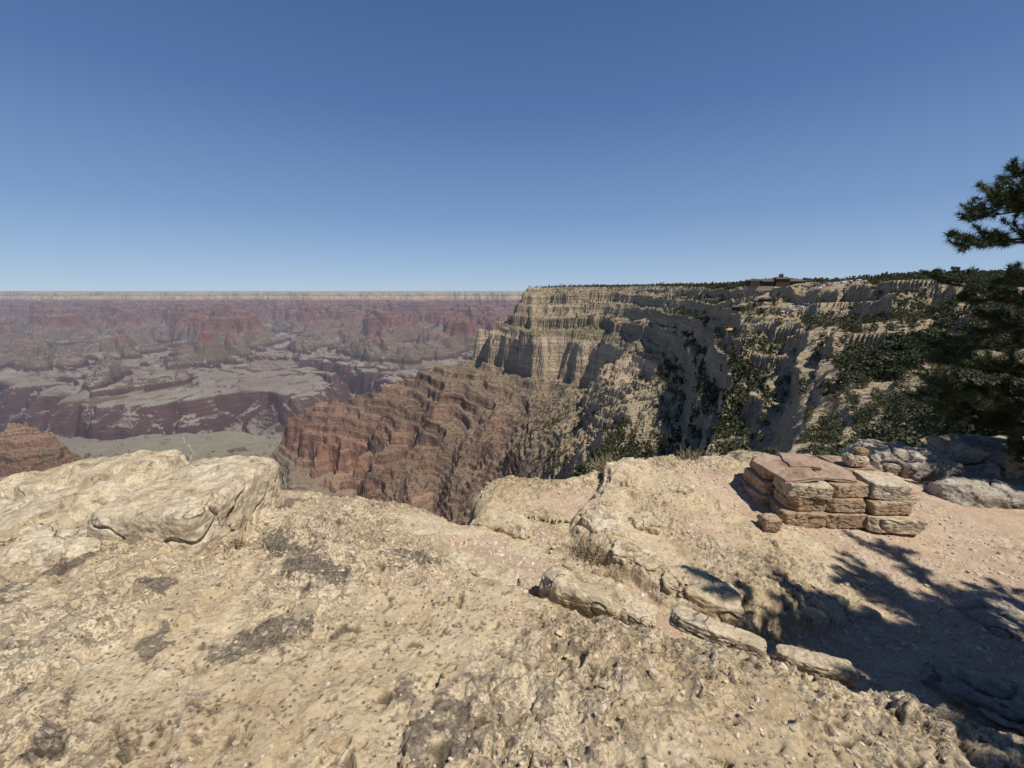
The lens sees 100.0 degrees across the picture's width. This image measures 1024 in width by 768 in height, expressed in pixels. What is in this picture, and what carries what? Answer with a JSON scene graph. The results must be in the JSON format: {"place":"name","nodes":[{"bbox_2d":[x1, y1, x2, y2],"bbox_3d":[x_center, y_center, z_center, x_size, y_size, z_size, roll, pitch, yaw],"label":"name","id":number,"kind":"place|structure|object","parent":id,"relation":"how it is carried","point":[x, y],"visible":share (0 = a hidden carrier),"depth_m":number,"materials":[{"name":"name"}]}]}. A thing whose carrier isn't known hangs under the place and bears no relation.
{"place":"outdoors","nodes":[
{"label":"outdoors","id":0,"kind":"place"},
{"bbox_2d":[0,436,1023,767],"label":"rocky ground","id":1,"kind":"structure","parent":0,"point":[118,704],"depth_m":2.04,"materials":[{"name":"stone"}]},
{"bbox_2d":[0,527,100,568],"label":"boulder","id":2,"kind":"object","parent":1,"relation":"on","point":[43,546],"visible":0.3,"depth_m":2.57,"materials":[{"name":"stone"}]},
{"bbox_2d":[0,449,189,543],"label":"boulder","id":3,"kind":"object","parent":1,"relation":"on","point":[74,495],"visible":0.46,"depth_m":3.35,"materials":[{"name":"stone"}]},
{"bbox_2d":[86,455,284,555],"bbox_3d":[-2.274,0.982,3.160,0.782,0.685,1.020,-1,13,4],"label":"boulder","id":4,"kind":"object","parent":1,"relation":"on","point":[195,508],"visible":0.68,"depth_m":2.85,"materials":[{"name":"stone"}]},
{"bbox_2d":[220,528,246,551],"bbox_3d":[-1.795,1.009,2.767,0.199,0.111,0.181,6,13,25],"label":"dry shrub","id":5,"kind":"object","parent":1,"relation":"on","point":[238,543],"visible":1,"depth_m":2.77,"materials":[{"name":"beige plant"}]},
{"bbox_2d":[448,549,524,585],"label":"stone slab","id":6,"kind":"structure","parent":1,"relation":"on","point":[475,565],"depth_m":2.96,"materials":[{"name":"stone"}]},
{"bbox_2d":[470,508,531,539],"bbox_3d":[-0.093,1.346,4.131,0.613,0.199,0.340,9,15,18],"label":"boulder","id":7,"kind":"object","parent":1,"relation":"on","point":[512,524],"visible":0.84,"depth_m":4.04,"materials":[{"name":"stone"}]},
{"bbox_2d":[518,575,540,596],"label":"stone slab","id":8,"kind":"structure","parent":1,"relation":"on","point":[531,586],"depth_m":2.80,"materials":[{"name":"stone"}]},
{"bbox_2d":[539,563,623,622],"bbox_3d":[0.405,1.245,2.557,0.492,0.250,0.281,12,21,16],"label":"boulder","id":9,"kind":"object","parent":1,"relation":"on","point":[584,593],"visible":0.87,"depth_m":2.46,"materials":[{"name":"stone"}]},
{"bbox_2d":[556,527,612,567],"bbox_3d":[0.656,1.394,3.708,0.526,0.343,0.528,-6,13,-24],"label":"dry shrub","id":10,"kind":"object","parent":1,"relation":"on","point":[587,553],"visible":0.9,"depth_m":3.72,"materials":[{"name":"beige plant"}]},
{"bbox_2d":[591,568,603,576],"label":"boulder","id":11,"kind":"object","parent":1,"relation":"on","point":[598,572],"visible":0.44,"depth_m":3.38,"materials":[{"name":"stone"}]},
{"bbox_2d":[584,446,619,471],"bbox_3d":[1.306,1.067,5.998,0.746,0.452,0.680,-4,13,-19],"label":"dry shrub","id":12,"kind":"object","parent":1,"relation":"on","point":[601,466],"visible":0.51,"depth_m":5.97,"materials":[{"name":"beige plant"}]},
{"bbox_2d":[578,508,630,538],"bbox_3d":[0.887,1.456,4.140,0.380,0.361,0.577,-4,17,-20],"label":"boulder","id":13,"kind":"object","parent":1,"relation":"on","point":[605,521],"visible":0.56,"depth_m":4.07,"materials":[{"name":"stone"}]},
{"bbox_2d":[604,567,629,589],"bbox_3d":[0.814,1.520,3.394,0.274,0.174,0.302,-6,13,-25],"label":"dry shrub","id":14,"kind":"object","parent":1,"relation":"on","point":[614,576],"visible":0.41,"depth_m":3.43,"materials":[{"name":"beige plant"}]},
{"bbox_2d":[608,538,666,575],"bbox_3d":[1.051,1.553,3.690,0.512,0.314,0.385,12,17,28],"label":"boulder","id":15,"kind":"object","parent":1,"relation":"on","point":[651,560],"visible":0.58,"depth_m":3.59,"materials":[{"name":"stone"}]},
{"bbox_2d":[619,591,658,629],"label":"stone slab","id":16,"kind":"structure","parent":1,"relation":"on","point":[637,610],"depth_m":2.41,"materials":[{"name":"stone"}]},
{"bbox_2d":[627,515,660,534],"bbox_3d":[1.316,1.409,4.286,0.308,0.152,0.219,0,12,0],"label":"boulder","id":17,"kind":"object","parent":1,"relation":"on","point":[650,524],"visible":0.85,"depth_m":4.21,"materials":[{"name":"stone"}]},
{"bbox_2d":[661,479,694,497],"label":"boulder","id":18,"kind":"object","parent":1,"relation":"on","point":[684,488],"visible":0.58,"depth_m":5.20,"materials":[{"name":"stone"}]},
{"bbox_2d":[674,443,705,461],"bbox_3d":[2.617,0.983,6.245,0.472,0.359,0.486,0,12,0],"label":"dry shrub","id":19,"kind":"object","parent":1,"relation":"on","point":[692,456],"visible":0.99,"depth_m":6.25,"materials":[{"name":"beige plant"}]},
{"bbox_2d":[661,565,743,627],"bbox_3d":[1.454,1.645,3.338,0.636,0.265,0.368,11,15,22],"label":"boulder","id":20,"kind":"object","parent":1,"relation":"on","point":[713,597],"visible":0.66,"depth_m":3.22,"materials":[{"name":"stone"}]},
{"bbox_2d":[669,606,766,657],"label":"stone slab","id":21,"kind":"structure","parent":1,"relation":"on","point":[687,620],"depth_m":2.28,"materials":[{"name":"stone"}]},
{"bbox_2d":[756,513,781,531],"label":"boulder","id":22,"kind":"object","parent":1,"relation":"on","point":[768,522],"visible":1,"depth_m":4.71,"materials":[{"name":"stone"}]},
{"bbox_2d":[775,644,858,686],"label":"stone slab","id":23,"kind":"structure","parent":1,"relation":"on","point":[820,665],"depth_m":2.11,"materials":[{"name":"stone"}]},
{"bbox_2d":[737,447,927,534],"bbox_3d":[3.825,1.170,5.288,1.666,0.800,1.198,1,12,3],"label":"stacked stone bench","id":24,"kind":"object","parent":1,"relation":"on","point":[853,489],"visible":1,"depth_m":4.89,"materials":[{"name":"stone"}]},
{"bbox_2d":[841,439,965,480],"bbox_3d":[6.084,1.277,6.707,1.422,0.632,0.787,10,18,10],"label":"boulder","id":25,"kind":"object","parent":1,"relation":"on","point":[904,461],"visible":0.51,"depth_m":6.45,"materials":[{"name":"stone"}]},
{"bbox_2d":[910,491,929,503],"bbox_3d":[5.100,1.399,5.612,0.484,0.324,0.452,0,12,0],"label":"dry shrub","id":26,"kind":"object","parent":1,"relation":"on","point":[915,498],"visible":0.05,"depth_m":5.50,"materials":[{"name":"beige plant"}]},
{"bbox_2d":[901,155,1023,471],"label":"pine tree","id":27,"kind":"object","parent":1,"relation":"on","point":[953,400],"visible":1,"depth_m":6.73,"materials":[{"name":"green plant"}]},
{"bbox_2d":[920,661,1023,736],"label":"boulder","id":28,"kind":"object","parent":1,"relation":"on","point":[996,702],"visible":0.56,"depth_m":2.87,"materials":[{"name":"stone"}]},
{"bbox_2d":[926,476,1023,509],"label":"boulder","id":29,"kind":"object","parent":1,"relation":"on","point":[977,492],"visible":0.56,"depth_m":5.73,"materials":[{"name":"stone"}]},
{"bbox_2d":[927,433,1023,478],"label":"boulder","id":30,"kind":"object","parent":1,"relation":"on","point":[984,456],"visible":0.56,"depth_m":6.80,"materials":[{"name":"stone"}]},
{"bbox_2d":[951,589,1023,640],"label":"boulder","id":31,"kind":"object","parent":1,"relation":"on","point":[999,614],"visible":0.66,"depth_m":3.69,"materials":[{"name":"stone"}]},
{"bbox_2d":[0,279,1023,525],"bbox_3d":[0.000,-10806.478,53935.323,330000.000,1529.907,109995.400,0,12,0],"label":"canyon terrain","id":32,"kind":"structure","parent":0,"point":[426,399],"depth_m":1589.15,"materials":[{"name":"brown stone"}]},
{"bbox_2d":[183,437,196,461],"bbox_3d":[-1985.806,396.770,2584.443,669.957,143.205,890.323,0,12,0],"label":"hiking trail","id":33,"kind":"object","parent":32,"relation":"on","point":[190,448],"visible":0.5,"depth_m":2765.08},
{"bbox_2d":[725,328,736,337],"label":"rim cabin","id":34,"kind":"object","parent":32,"relation":"on","point":[728,331],"visible":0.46,"depth_m":349.17,"materials":[{"name":"stone"}]},
{"bbox_2d":[731,305,745,314],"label":"rim cabin","id":35,"kind":"object","parent":32,"relation":"on","point":[733,311],"visible":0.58,"depth_m":387.61,"materials":[{"name":"stone"}]},
{"bbox_2d":[758,297,776,305],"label":"rim cabin","id":36,"kind":"object","parent":32,"relation":"on","point":[763,299],"visible":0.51,"depth_m":370.96,"materials":[{"name":"stone"}]},
{"bbox_2d":[513,266,1023,478],"bbox_3d":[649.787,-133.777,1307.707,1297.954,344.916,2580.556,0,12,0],"label":"juniper forest","id":37,"kind":"object","parent":32,"relation":"on","point":[889,356],"visible":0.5,"depth_m":138.14,"materials":[{"name":"green plant"}]},
{"bbox_2d":[743,274,805,290],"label":"rim lodge hotel","id":38,"kind":"structure","parent":32,"relation":"on","point":[765,284],"depth_m":424.84,"materials":[{"name":"stone"}]},
{"bbox_2d":[0,0,1023,290],"label":"sky","id":39,"kind":"structure","parent":0,"point":[146,145],"materials":[{"name":"blue"}]}
]}

